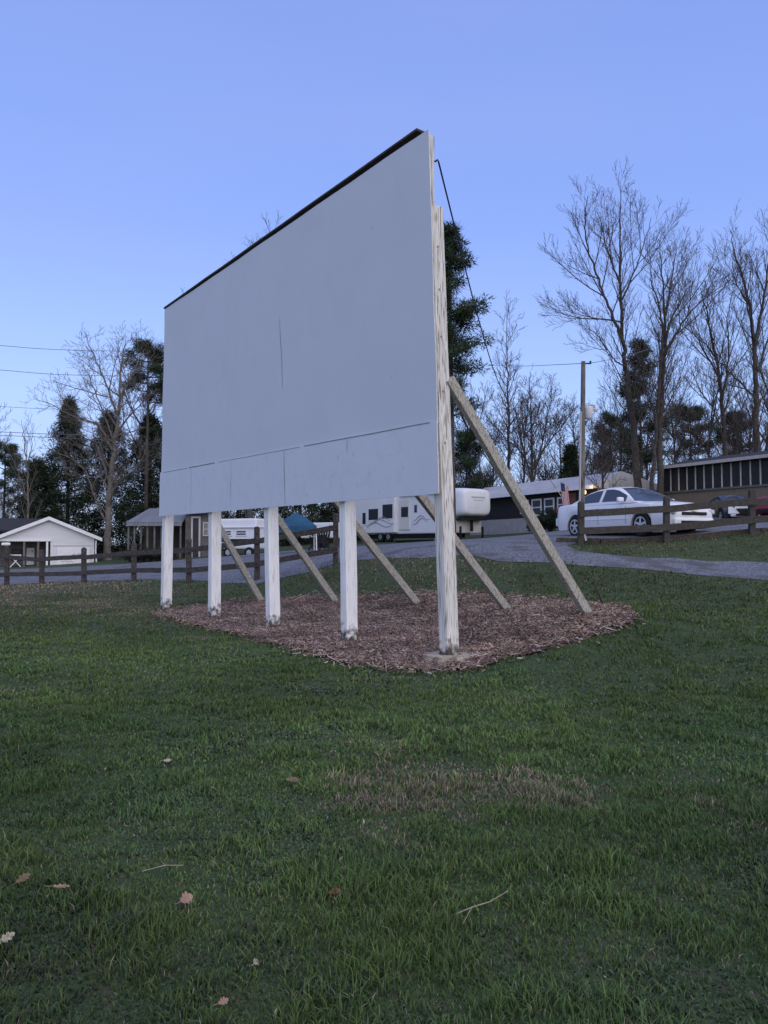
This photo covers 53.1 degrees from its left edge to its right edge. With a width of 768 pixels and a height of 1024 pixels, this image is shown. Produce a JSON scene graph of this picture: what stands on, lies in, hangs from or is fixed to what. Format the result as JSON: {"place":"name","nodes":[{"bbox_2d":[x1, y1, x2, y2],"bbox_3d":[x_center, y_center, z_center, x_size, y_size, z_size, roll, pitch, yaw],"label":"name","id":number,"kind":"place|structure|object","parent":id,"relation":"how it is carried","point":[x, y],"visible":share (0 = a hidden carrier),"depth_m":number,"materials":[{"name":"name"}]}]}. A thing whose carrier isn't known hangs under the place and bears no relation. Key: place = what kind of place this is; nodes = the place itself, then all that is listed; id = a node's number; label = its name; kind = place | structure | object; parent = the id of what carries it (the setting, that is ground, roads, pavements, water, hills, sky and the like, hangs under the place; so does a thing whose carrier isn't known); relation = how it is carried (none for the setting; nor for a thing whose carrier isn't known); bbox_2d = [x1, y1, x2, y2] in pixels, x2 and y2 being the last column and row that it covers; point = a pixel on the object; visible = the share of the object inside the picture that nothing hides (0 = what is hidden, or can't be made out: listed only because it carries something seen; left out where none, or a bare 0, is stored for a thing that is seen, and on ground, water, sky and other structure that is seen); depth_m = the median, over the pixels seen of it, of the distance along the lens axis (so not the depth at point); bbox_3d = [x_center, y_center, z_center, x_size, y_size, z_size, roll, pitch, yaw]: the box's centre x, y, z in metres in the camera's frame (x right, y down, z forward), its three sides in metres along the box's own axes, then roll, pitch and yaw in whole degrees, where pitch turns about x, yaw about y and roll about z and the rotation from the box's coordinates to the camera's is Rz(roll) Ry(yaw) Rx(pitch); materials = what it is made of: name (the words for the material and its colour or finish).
{"place":"outdoors","nodes":[
{"label":"outdoors","id":0,"kind":"place"},
{"bbox_2d":[308,534,324,550],"bbox_3d":[-3.520,1.472,40.026,0.790,1.101,0.947,-1,-3,14],"label":"garden chair","id":1,"kind":"object","parent":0,"point":[321,546],"visible":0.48,"depth_m":39.91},
{"bbox_2d":[0,530,767,1023],"bbox_3d":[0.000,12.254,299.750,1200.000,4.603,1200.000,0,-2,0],"label":"lawn","id":2,"kind":"structure","parent":0,"point":[470,580],"depth_m":4.49,"materials":[{"name":"plant"}]},
{"bbox_2d":[0,403,13,450],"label":"bare tree","id":3,"kind":"object","parent":2,"relation":"on","point":[7,413],"visible":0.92,"depth_m":67.63,"materials":[{"name":"brown plant"}]},
{"bbox_2d":[0,932,14,943],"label":"fallen leaf","id":4,"kind":"object","parent":2,"relation":"on","point":[4,938],"visible":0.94,"depth_m":2.94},
{"bbox_2d":[0,476,23,517],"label":"bare tree","id":5,"kind":"object","parent":2,"relation":"on","point":[8,493],"visible":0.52,"depth_m":70.20,"materials":[{"name":"brown plant"}]},
{"bbox_2d":[0,440,31,514],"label":"pine tree","id":6,"kind":"object","parent":2,"relation":"on","point":[4,459],"visible":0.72,"depth_m":71.82,"materials":[{"name":"green plant"}]},
{"bbox_2d":[11,873,30,885],"bbox_3d":[-1.629,1.647,3.442,0.038,0.010,0.105,35,24,20],"label":"fallen leaf","id":7,"kind":"object","parent":2,"relation":"on","point":[22,877],"visible":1,"depth_m":3.46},
{"bbox_2d":[0,413,44,518],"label":"bare tree","id":8,"kind":"object","parent":2,"relation":"on","point":[28,489],"visible":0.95,"depth_m":54.18,"materials":[{"name":"brown plant"}]},
{"bbox_2d":[4,453,69,522],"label":"evergreen tree","id":9,"kind":"object","parent":2,"relation":"on","point":[42,472],"visible":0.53,"depth_m":57.51,"materials":[{"name":"green plant"}]},
{"bbox_2d":[0,517,101,567],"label":"gabled cabin","id":10,"kind":"object","parent":2,"relation":"on","point":[32,537],"visible":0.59,"depth_m":48.39,"materials":[{"name":"white"}]},
{"bbox_2d":[11,549,21,560],"bbox_3d":[-23.493,2.732,49.179,0.609,0.752,0.080,1,-3,-24],"label":"window","id":11,"kind":"structure","parent":10,"relation":"in","point":[13,551],"depth_m":49.17,"materials":[{"name":"black glass"}]},
{"bbox_2d":[26,548,33,564],"bbox_3d":[-22.736,2.893,49.447,0.449,1.172,0.110,1,-3,-24],"label":"door","id":12,"kind":"structure","parent":10,"relation":"in","point":[30,551],"depth_m":49.43,"materials":[{"name":"white"}]},
{"bbox_2d":[32,394,118,553],"bbox_3d":[-24.322,-2.626,60.430,7.894,13.701,8.114,-1,-3,27],"label":"evergreen tree","id":13,"kind":"object","parent":2,"relation":"on","point":[69,508],"visible":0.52,"depth_m":59.55,"materials":[{"name":"green plant"}]},
{"bbox_2d":[25,318,163,560],"bbox_3d":[-19.096,-4.665,50.963,10.786,16.264,7.357,0,-2,0],"label":"bare tree","id":14,"kind":"object","parent":2,"relation":"on","point":[112,486],"visible":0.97,"depth_m":50.94,"materials":[{"name":"brown plant"}]},
{"bbox_2d":[64,406,141,552],"bbox_3d":[-23.166,-2.473,64.085,8.077,13.028,7.373,0,-2,0],"label":"evergreen tree","id":15,"kind":"object","parent":2,"relation":"on","point":[121,457],"visible":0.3,"depth_m":63.58,"materials":[{"name":"green plant"}]},
{"bbox_2d":[99,412,161,551],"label":"evergreen tree","id":16,"kind":"object","parent":2,"relation":"on","point":[130,510],"visible":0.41,"depth_m":57.30,"materials":[{"name":"green plant"}]},
{"bbox_2d":[107,374,161,500],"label":"bare tree","id":17,"kind":"object","parent":2,"relation":"on","point":[145,410],"visible":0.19,"depth_m":61.58,"materials":[{"name":"brown plant"}]},
{"bbox_2d":[118,543,153,562],"bbox_3d":[-14.063,2.387,44.310,2.561,1.322,2.664,0,-2,0],"label":"bush","id":18,"kind":"object","parent":2,"relation":"on","point":[140,558],"visible":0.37,"depth_m":44.05,"materials":[{"name":"green plant"}]},
{"bbox_2d":[116,337,163,545],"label":"pine tree","id":19,"kind":"object","parent":2,"relation":"on","point":[157,369],"visible":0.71,"depth_m":56.19,"materials":[{"name":"green plant"}]},
{"bbox_2d":[145,546,176,561],"bbox_3d":[-12.710,2.439,44.083,1.947,0.996,1.886,0,-2,0],"label":"bush","id":20,"kind":"object","parent":2,"relation":"on","point":[157,557],"visible":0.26,"depth_m":43.88,"materials":[{"name":"green plant"}]},
{"bbox_2d":[0,513,338,585],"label":"split rail fence","id":21,"kind":"object","parent":2,"relation":"on","point":[188,569],"visible":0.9,"depth_m":24.92,"materials":[{"name":"brown wood"}]},
{"bbox_2d":[126,508,225,561],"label":"porch building","id":22,"kind":"structure","parent":2,"relation":"on","point":[194,528],"depth_m":46.27,"materials":[{"name":"grey metal"}]},
{"bbox_2d":[191,516,200,557],"bbox_3d":[-11.312,1.665,46.221,0.559,2.792,0.100,0,-2,0],"label":"door","id":23,"kind":"structure","parent":22,"relation":"in","point":[195,520],"depth_m":46.20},
{"bbox_2d":[203,522,208,535],"bbox_3d":[-10.711,1.029,46.288,0.359,0.837,0.080,0,-2,0],"label":"window","id":24,"kind":"structure","parent":22,"relation":"in","point":[205,524],"depth_m":46.27,"materials":[{"name":"white glass"}]},
{"bbox_2d":[176,891,192,903],"bbox_3d":[-0.843,1.634,3.240,0.058,0.012,0.121,45,8,20],"label":"fallen leaf","id":25,"kind":"object","parent":2,"relation":"on","point":[186,898],"visible":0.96,"depth_m":3.26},
{"bbox_2d":[135,466,258,549],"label":"evergreen tree","id":26,"kind":"object","parent":2,"relation":"on","point":[221,514],"depth_m":57.41,"materials":[{"name":"green plant"}]},
{"bbox_2d":[213,997,228,1005],"bbox_3d":[-0.536,1.611,2.526,0.027,0.007,0.074,45,11,31],"label":"fallen leaf","id":27,"kind":"object","parent":2,"relation":"on","point":[222,1000],"visible":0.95,"depth_m":2.54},
{"bbox_2d":[181,209,280,517],"bbox_3d":[-8.439,-7.582,46.682,7.816,20.650,5.313,0,-2,0],"label":"bare tree","id":28,"kind":"object","parent":2,"relation":"on","point":[249,513],"visible":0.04,"depth_m":45.82,"materials":[{"name":"brown plant"}]},
{"bbox_2d":[221,506,283,549],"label":"evergreen tree","id":29,"kind":"object","parent":2,"relation":"on","point":[254,512],"visible":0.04,"depth_m":58.31,"materials":[{"name":"green plant"}]},
{"bbox_2d":[230,502,338,545],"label":"evergreen tree","id":30,"kind":"object","parent":2,"relation":"on","point":[318,516],"visible":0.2,"depth_m":58.86,"materials":[{"name":"green plant"}]},
{"bbox_2d":[301,522,339,547],"bbox_3d":[-3.400,1.464,46.490,2.699,1.598,2.120,-2,-3,32],"label":"cargo trailer","id":31,"kind":"object","parent":2,"relation":"on","point":[318,525],"visible":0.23,"depth_m":45.45,"materials":[{"name":"grey"}]},
{"bbox_2d":[318,502,361,542],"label":"evergreen tree","id":32,"kind":"object","parent":2,"relation":"on","point":[332,515],"visible":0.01,"depth_m":60.15,"materials":[{"name":"green plant"}]},
{"bbox_2d":[0,434,753,518],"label":"undergrowth","id":33,"kind":"object","parent":2,"relation":"on","point":[547,473],"visible":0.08,"depth_m":63.22,"materials":[{"name":"plant"}]},
{"bbox_2d":[146,587,651,673],"bbox_3d":[-0.509,1.924,15.139,5.770,0.562,11.341,2,-3,-34],"label":"mulch bed","id":34,"kind":"object","parent":2,"relation":"on","point":[545,647],"visible":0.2,"depth_m":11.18,"materials":[{"name":"wood"}]},
{"bbox_2d":[159,128,592,662],"bbox_3d":[-0.576,-1.389,15.124,4.221,7.450,10.189,2,-3,-37],"label":"outdoor movie screen","id":35,"kind":"object","parent":34,"relation":"on","point":[306,361],"visible":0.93,"depth_m":12.33,"materials":[{"name":"paint"}]},
{"bbox_2d":[438,161,507,393],"bbox_3d":[5.236,-7.108,35.398,0.052,6.758,50.300,0,-2,10],"label":"cable","id":36,"kind":"object","parent":35,"relation":"attached to","point":[464,265],"visible":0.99,"depth_m":14.81,"materials":[{"name":"black plastic"}]},
{"bbox_2d":[356,488,489,541],"bbox_3d":[1.725,0.274,51.028,3.200,3.680,12.462,2,-3,-36],"label":"fifth wheel trailer","id":37,"kind":"object","parent":2,"relation":"on","point":[390,519],"visible":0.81,"depth_m":49.42,"materials":[{"name":"grey"}]},
{"bbox_2d":[455,422,476,485],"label":"bare tree","id":38,"kind":"object","parent":2,"relation":"on","point":[456,474],"visible":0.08,"depth_m":61.45,"materials":[{"name":"brown plant"}]},
{"bbox_2d":[443,221,496,532],"bbox_3d":[2.980,-5.727,34.535,4.509,14.694,4.512,0,-2,0],"label":"pine tree","id":39,"kind":"object","parent":2,"relation":"on","point":[462,315],"visible":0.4,"depth_m":34.04,"materials":[{"name":"green plant"}]},
{"bbox_2d":[454,428,492,534],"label":"pine tree","id":40,"kind":"object","parent":2,"relation":"on","point":[465,437],"visible":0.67,"depth_m":57.70,"materials":[{"name":"green plant"}]},
{"bbox_2d":[454,376,498,484],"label":"bare tree","id":41,"kind":"object","parent":2,"relation":"on","point":[463,419],"visible":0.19,"depth_m":65.31,"materials":[{"name":"brown plant"}]},
{"bbox_2d":[455,435,499,487],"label":"bare tree","id":42,"kind":"object","parent":2,"relation":"on","point":[479,471],"visible":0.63,"depth_m":57.94,"materials":[{"name":"brown plant"}]},
{"bbox_2d":[457,891,507,922],"bbox_3d":[0.391,1.610,3.157,0.071,0.023,0.322,-2,-3,42],"label":"twig","id":43,"kind":"object","parent":2,"relation":"on","point":[478,905],"visible":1,"depth_m":3.14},
{"bbox_2d":[477,413,515,486],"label":"bare tree","id":44,"kind":"object","parent":2,"relation":"on","point":[484,455],"visible":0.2,"depth_m":70.27,"materials":[{"name":"brown plant"}]},
{"bbox_2d":[475,291,534,470],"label":"bare tree","id":45,"kind":"object","parent":2,"relation":"on","point":[504,405],"visible":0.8,"depth_m":60.30,"materials":[{"name":"brown plant"}]},
{"bbox_2d":[509,391,550,482],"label":"bare tree","id":46,"kind":"object","parent":2,"relation":"on","point":[521,458],"visible":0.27,"depth_m":72.11,"materials":[{"name":"brown plant"}]},
{"bbox_2d":[485,365,590,481],"bbox_3d":[10.751,-4.676,56.279,7.894,12.513,4.803,0,-2,0],"label":"bare tree","id":47,"kind":"object","parent":2,"relation":"on","point":[532,467],"visible":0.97,"depth_m":56.15,"materials":[{"name":"brown plant"}]},
{"bbox_2d":[526,441,556,479],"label":"bare tree","id":48,"kind":"object","parent":2,"relation":"on","point":[555,470],"visible":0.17,"depth_m":75.02,"materials":[{"name":"brown plant"}]},
{"bbox_2d":[537,507,558,531],"bbox_3d":[9.145,0.455,42.335,1.804,1.509,1.730,2,-3,-39],"label":"bush","id":49,"kind":"object","parent":2,"relation":"on","point":[543,520],"visible":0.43,"depth_m":42.15,"materials":[{"name":"green plant"}]},
{"bbox_2d":[547,507,558,527],"bbox_3d":[9.360,0.399,41.012,1.463,1.368,1.456,0,-2,0],"label":"bush","id":50,"kind":"object","parent":2,"relation":"on","point":[553,518],"visible":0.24,"depth_m":40.93,"materials":[{"name":"green plant"}]},
{"bbox_2d":[537,428,578,478],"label":"bare tree","id":51,"kind":"object","parent":2,"relation":"on","point":[560,454],"visible":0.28,"depth_m":68.07,"materials":[{"name":"brown plant"}]},
{"bbox_2d":[470,471,656,534],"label":"brown house","id":52,"kind":"structure","parent":2,"relation":"on","point":[504,516],"depth_m":48.79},
{"bbox_2d":[531,499,541,515],"bbox_3d":[9.623,-0.284,48.439,0.080,1.072,1.007,1,-3,-26],"label":"window","id":53,"kind":"structure","parent":52,"relation":"in","point":[536,504],"depth_m":48.44,"materials":[{"name":"white glass"}]},
{"bbox_2d":[544,498,554,513],"bbox_3d":[10.173,-0.339,47.301,0.080,1.046,0.979,1,-3,-26],"label":"window","id":54,"kind":"structure","parent":52,"relation":"in","point":[548,502],"depth_m":47.31,"materials":[{"name":"white glass"}]},
{"bbox_2d":[549,478,569,504],"bbox_3d":[10.005,-0.945,42.599,1.900,1.854,0.605,2,-3,-36],"label":"house flag","id":55,"kind":"object","parent":52,"relation":"attached to","point":[564,494],"visible":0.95,"depth_m":42.49,"materials":[{"name":"multicoloured fabric"}]},
{"bbox_2d":[569,493,575,504],"bbox_3d":[11.076,-0.397,45.385,0.056,1.454,0.722,1,-3,-26],"label":"door","id":56,"kind":"structure","parent":52,"relation":"in","point":[572,496],"depth_m":45.28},
{"bbox_2d":[557,440,586,478],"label":"evergreen tree","id":57,"kind":"object","parent":2,"relation":"on","point":[570,467],"visible":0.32,"depth_m":59.91,"materials":[{"name":"green plant"}]},
{"bbox_2d":[548,404,599,474],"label":"bare tree","id":58,"kind":"object","parent":2,"relation":"on","point":[573,432],"visible":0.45,"depth_m":62.62,"materials":[{"name":"brown plant"}]},
{"bbox_2d":[579,361,597,540],"bbox_3d":[5.748,-1.610,21.681,0.615,5.360,0.244,0,-2,0],"label":"light pole","id":59,"kind":"object","parent":2,"relation":"on","point":[586,412],"visible":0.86,"depth_m":21.65,"materials":[{"name":"brown wood"}]},
{"bbox_2d":[573,411,640,489],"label":"bare tree","id":60,"kind":"object","parent":2,"relation":"on","point":[602,469],"visible":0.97,"depth_m":40.95,"materials":[{"name":"brown plant"}]},
{"bbox_2d":[586,402,628,472],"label":"bare tree","id":61,"kind":"object","parent":2,"relation":"on","point":[594,434],"visible":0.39,"depth_m":60.11,"materials":[{"name":"brown plant"}]},
{"bbox_2d":[532,155,691,487],"bbox_3d":[12.532,-9.605,42.312,8.556,20.341,5.348,0,-2,0],"label":"bare tree","id":62,"kind":"object","parent":2,"relation":"on","point":[634,434],"visible":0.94,"depth_m":42.23,"materials":[{"name":"brown plant"}]},
{"bbox_2d":[592,380,641,470],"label":"bare tree","id":63,"kind":"object","parent":2,"relation":"on","point":[603,396],"visible":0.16,"depth_m":71.65,"materials":[{"name":"brown plant"}]},
{"bbox_2d":[588,409,648,473],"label":"pine tree","id":64,"kind":"object","parent":2,"relation":"on","point":[607,414],"visible":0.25,"depth_m":64.07,"materials":[{"name":"green plant"}]},
{"bbox_2d":[603,418,650,474],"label":"bare tree","id":65,"kind":"object","parent":2,"relation":"on","point":[629,472],"visible":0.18,"depth_m":58.29,"materials":[{"name":"brown plant"}]},
{"bbox_2d":[608,336,675,478],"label":"pine tree","id":66,"kind":"object","parent":2,"relation":"on","point":[645,459],"visible":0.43,"depth_m":46.27,"materials":[{"name":"green plant"}]},
{"bbox_2d":[617,400,677,481],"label":"bare tree","id":67,"kind":"object","parent":2,"relation":"on","point":[647,471],"visible":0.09,"depth_m":64.19,"materials":[{"name":"brown plant"}]},
{"bbox_2d":[556,528,767,542],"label":"landscape timber","id":68,"kind":"object","parent":2,"relation":"on","point":[659,538],"visible":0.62,"depth_m":21.29,"materials":[{"name":"brown wood"}]},
{"bbox_2d":[577,489,767,544],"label":"split rail fence","id":69,"kind":"object","parent":2,"relation":"on","point":[751,520],"visible":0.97,"depth_m":20.89,"materials":[{"name":"brown wood"}]},
{"bbox_2d":[646,366,702,463],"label":"bare tree","id":70,"kind":"object","parent":2,"relation":"on","point":[677,424],"visible":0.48,"depth_m":58.15,"materials":[{"name":"brown plant"}]},
{"bbox_2d":[656,410,713,463],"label":"bare tree","id":71,"kind":"object","parent":2,"relation":"on","point":[696,437],"visible":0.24,"depth_m":65.99,"materials":[{"name":"brown plant"}]},
{"bbox_2d":[662,402,721,459],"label":"pine tree","id":72,"kind":"object","parent":2,"relation":"on","point":[697,408],"visible":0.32,"depth_m":66.22,"materials":[{"name":"green plant"}]},
{"bbox_2d":[619,222,765,494],"bbox_3d":[16.094,-7.958,41.481,7.001,16.664,6.205,0,-2,0],"label":"bare tree","id":73,"kind":"object","parent":2,"relation":"on","point":[660,385],"visible":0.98,"depth_m":41.07,"materials":[{"name":"brown plant"}]},
{"bbox_2d":[664,403,721,461],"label":"bare tree","id":74,"kind":"object","parent":2,"relation":"on","point":[698,446],"visible":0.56,"depth_m":56.41,"materials":[{"name":"brown plant"}]},
{"bbox_2d":[649,451,767,502],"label":"long lodge","id":75,"kind":"structure","parent":2,"relation":"on","point":[702,480],"depth_m":39.19,"materials":[{"name":"beige"}]},
{"bbox_2d":[664,469,669,491],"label":"window pane","id":76,"kind":"structure","parent":75,"relation":"in","point":[666,472],"depth_m":41.86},
{"bbox_2d":[671,468,677,490],"bbox_3d":[15.675,-1.731,41.401,0.017,1.205,0.478,1,-3,-28],"label":"window pane","id":77,"kind":"structure","parent":75,"relation":"in","point":[674,472],"depth_m":41.42,"materials":[{"name":"glass"}]},
{"bbox_2d":[679,468,685,490],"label":"window pane","id":78,"kind":"structure","parent":75,"relation":"in","point":[682,471],"depth_m":40.95,"materials":[{"name":"glass"}]},
{"bbox_2d":[688,467,694,489],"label":"window pane","id":79,"kind":"structure","parent":75,"relation":"in","point":[691,470],"depth_m":40.45,"materials":[{"name":"glass"}]},
{"bbox_2d":[696,466,703,488],"bbox_3d":[16.435,-1.792,39.978,0.017,1.205,0.478,1,-3,-28],"label":"window pane","id":80,"kind":"structure","parent":75,"relation":"in","point":[699,469],"depth_m":40.00,"materials":[{"name":"glass"}]},
{"bbox_2d":[705,465,711,488],"bbox_3d":[16.688,-1.812,39.504,0.017,1.205,0.478,1,-3,-28],"label":"window pane","id":81,"kind":"structure","parent":75,"relation":"in","point":[708,468],"depth_m":39.52,"materials":[{"name":"glass"}]},
{"bbox_2d":[713,464,720,487],"bbox_3d":[16.942,-1.832,39.030,0.017,1.205,0.478,1,-3,-28],"label":"window pane","id":82,"kind":"structure","parent":75,"relation":"in","point":[717,467],"depth_m":39.04,"materials":[{"name":"glass"}]},
{"bbox_2d":[723,463,730,486],"bbox_3d":[17.195,-1.853,38.556,0.017,1.205,0.478,1,-3,-28],"label":"window pane","id":83,"kind":"structure","parent":75,"relation":"in","point":[726,466],"depth_m":38.56,"materials":[{"name":"glass"}]},
{"bbox_2d":[732,462,739,486],"bbox_3d":[17.448,-1.873,38.081,0.017,1.205,0.478,1,-3,-28],"label":"window pane","id":84,"kind":"structure","parent":75,"relation":"in","point":[735,465],"depth_m":38.10,"materials":[{"name":"glass"}]},
{"bbox_2d":[741,461,749,485],"bbox_3d":[17.701,-1.893,37.607,0.017,1.205,0.478,1,-3,-28],"label":"window pane","id":85,"kind":"structure","parent":75,"relation":"in","point":[745,469],"depth_m":37.61,"materials":[{"name":"glass"}]},
{"bbox_2d":[751,460,759,484],"bbox_3d":[17.954,-1.913,37.133,0.017,1.205,0.478,1,-3,-28],"label":"window pane","id":86,"kind":"structure","parent":75,"relation":"in","point":[755,469],"depth_m":37.14,"materials":[{"name":"glass"}]},
{"bbox_2d":[761,459,767,483],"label":"window pane","id":87,"kind":"structure","parent":75,"relation":"in","point":[764,462],"depth_m":36.72,"materials":[{"name":"glass"}]},
{"bbox_2d":[651,261,767,455],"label":"bare tree","id":88,"kind":"object","parent":2,"relation":"on","point":[724,435],"visible":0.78,"depth_m":44.22,"materials":[{"name":"brown plant"}]},
{"bbox_2d":[679,348,752,457],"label":"bare tree","id":89,"kind":"object","parent":2,"relation":"on","point":[704,397],"visible":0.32,"depth_m":68.08,"materials":[{"name":"brown plant"}]},
{"bbox_2d":[676,201,767,451],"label":"bare tree","id":90,"kind":"object","parent":2,"relation":"on","point":[756,367],"visible":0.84,"depth_m":43.27,"materials":[{"name":"brown plant"}]},
{"bbox_2d":[707,384,767,457],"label":"bare tree","id":91,"kind":"object","parent":2,"relation":"on","point":[738,432],"visible":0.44,"depth_m":57.87,"materials":[{"name":"brown plant"}]},
{"bbox_2d":[710,409,764,455],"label":"pine tree","id":92,"kind":"object","parent":2,"relation":"on","point":[716,429],"visible":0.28,"depth_m":61.90,"materials":[{"name":"green plant"}]},
{"bbox_2d":[717,387,767,453],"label":"bare tree","id":93,"kind":"object","parent":2,"relation":"on","point":[750,427],"visible":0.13,"depth_m":69.83,"materials":[{"name":"brown plant"}]},
{"bbox_2d":[729,334,767,451],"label":"bare tree","id":94,"kind":"object","parent":2,"relation":"on","point":[759,357],"visible":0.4,"depth_m":59.95,"materials":[{"name":"brown plant"}]},
{"bbox_2d":[743,352,767,450],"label":"bare tree","id":95,"kind":"object","parent":2,"relation":"on","point":[762,393],"visible":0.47,"depth_m":52.06,"materials":[{"name":"brown plant"}]},
{"bbox_2d":[0,517,767,584],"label":"gravel road","id":96,"kind":"structure","parent":0,"point":[524,548],"depth_m":22.11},
{"bbox_2d":[221,518,263,555],"bbox_3d":[-7.842,1.524,44.012,2.826,2.232,2.370,-1,-3,25],"label":"camper van","id":97,"kind":"object","parent":96,"relation":"on","point":[238,529],"visible":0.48,"depth_m":42.93,"materials":[{"name":"white metal"}]},
{"bbox_2d":[279,512,316,549],"bbox_3d":[-4.344,1.002,37.992,1.967,2.006,1.967,0,-2,-9],"label":"canopy tent","id":98,"kind":"object","parent":96,"relation":"on","point":[295,521],"visible":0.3,"depth_m":37.24,"materials":[{"name":"blue fabric"}]},
{"bbox_2d":[315,531,331,549],"bbox_3d":[-3.149,1.426,39.526,0.790,1.101,0.947,1,-3,-21],"label":"garden chair","id":99,"kind":"object","parent":96,"relation":"on","point":[321,540],"visible":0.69,"depth_m":39.36,"materials":[{"name":"plastic"}]},
{"bbox_2d":[556,487,714,536],"bbox_3d":[7.816,-0.007,24.554,2.311,1.618,5.409,1,-3,-25],"label":"parked car","id":100,"kind":"object","parent":96,"relation":"on","point":[612,498],"visible":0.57,"depth_m":23.73,"materials":[{"name":"white paint"}]},
{"bbox_2d":[709,495,759,518],"bbox_3d":[14.892,-0.113,33.018,1.814,1.253,4.267,0,-2,8],"label":"parked car","id":101,"kind":"object","parent":96,"relation":"on","point":[732,512],"visible":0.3,"depth_m":31.41,"materials":[{"name":"white paint"}]},
{"bbox_2d":[755,496,767,515],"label":"parked car","id":102,"kind":"object","parent":96,"relation":"on","point":[761,510],"visible":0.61,"depth_m":29.15,"materials":[{"name":"red paint"}]},
{"bbox_2d":[0,0,767,545],"label":"sky","id":103,"kind":"structure","parent":0,"point":[142,142],"materials":[{"name":"blue"}]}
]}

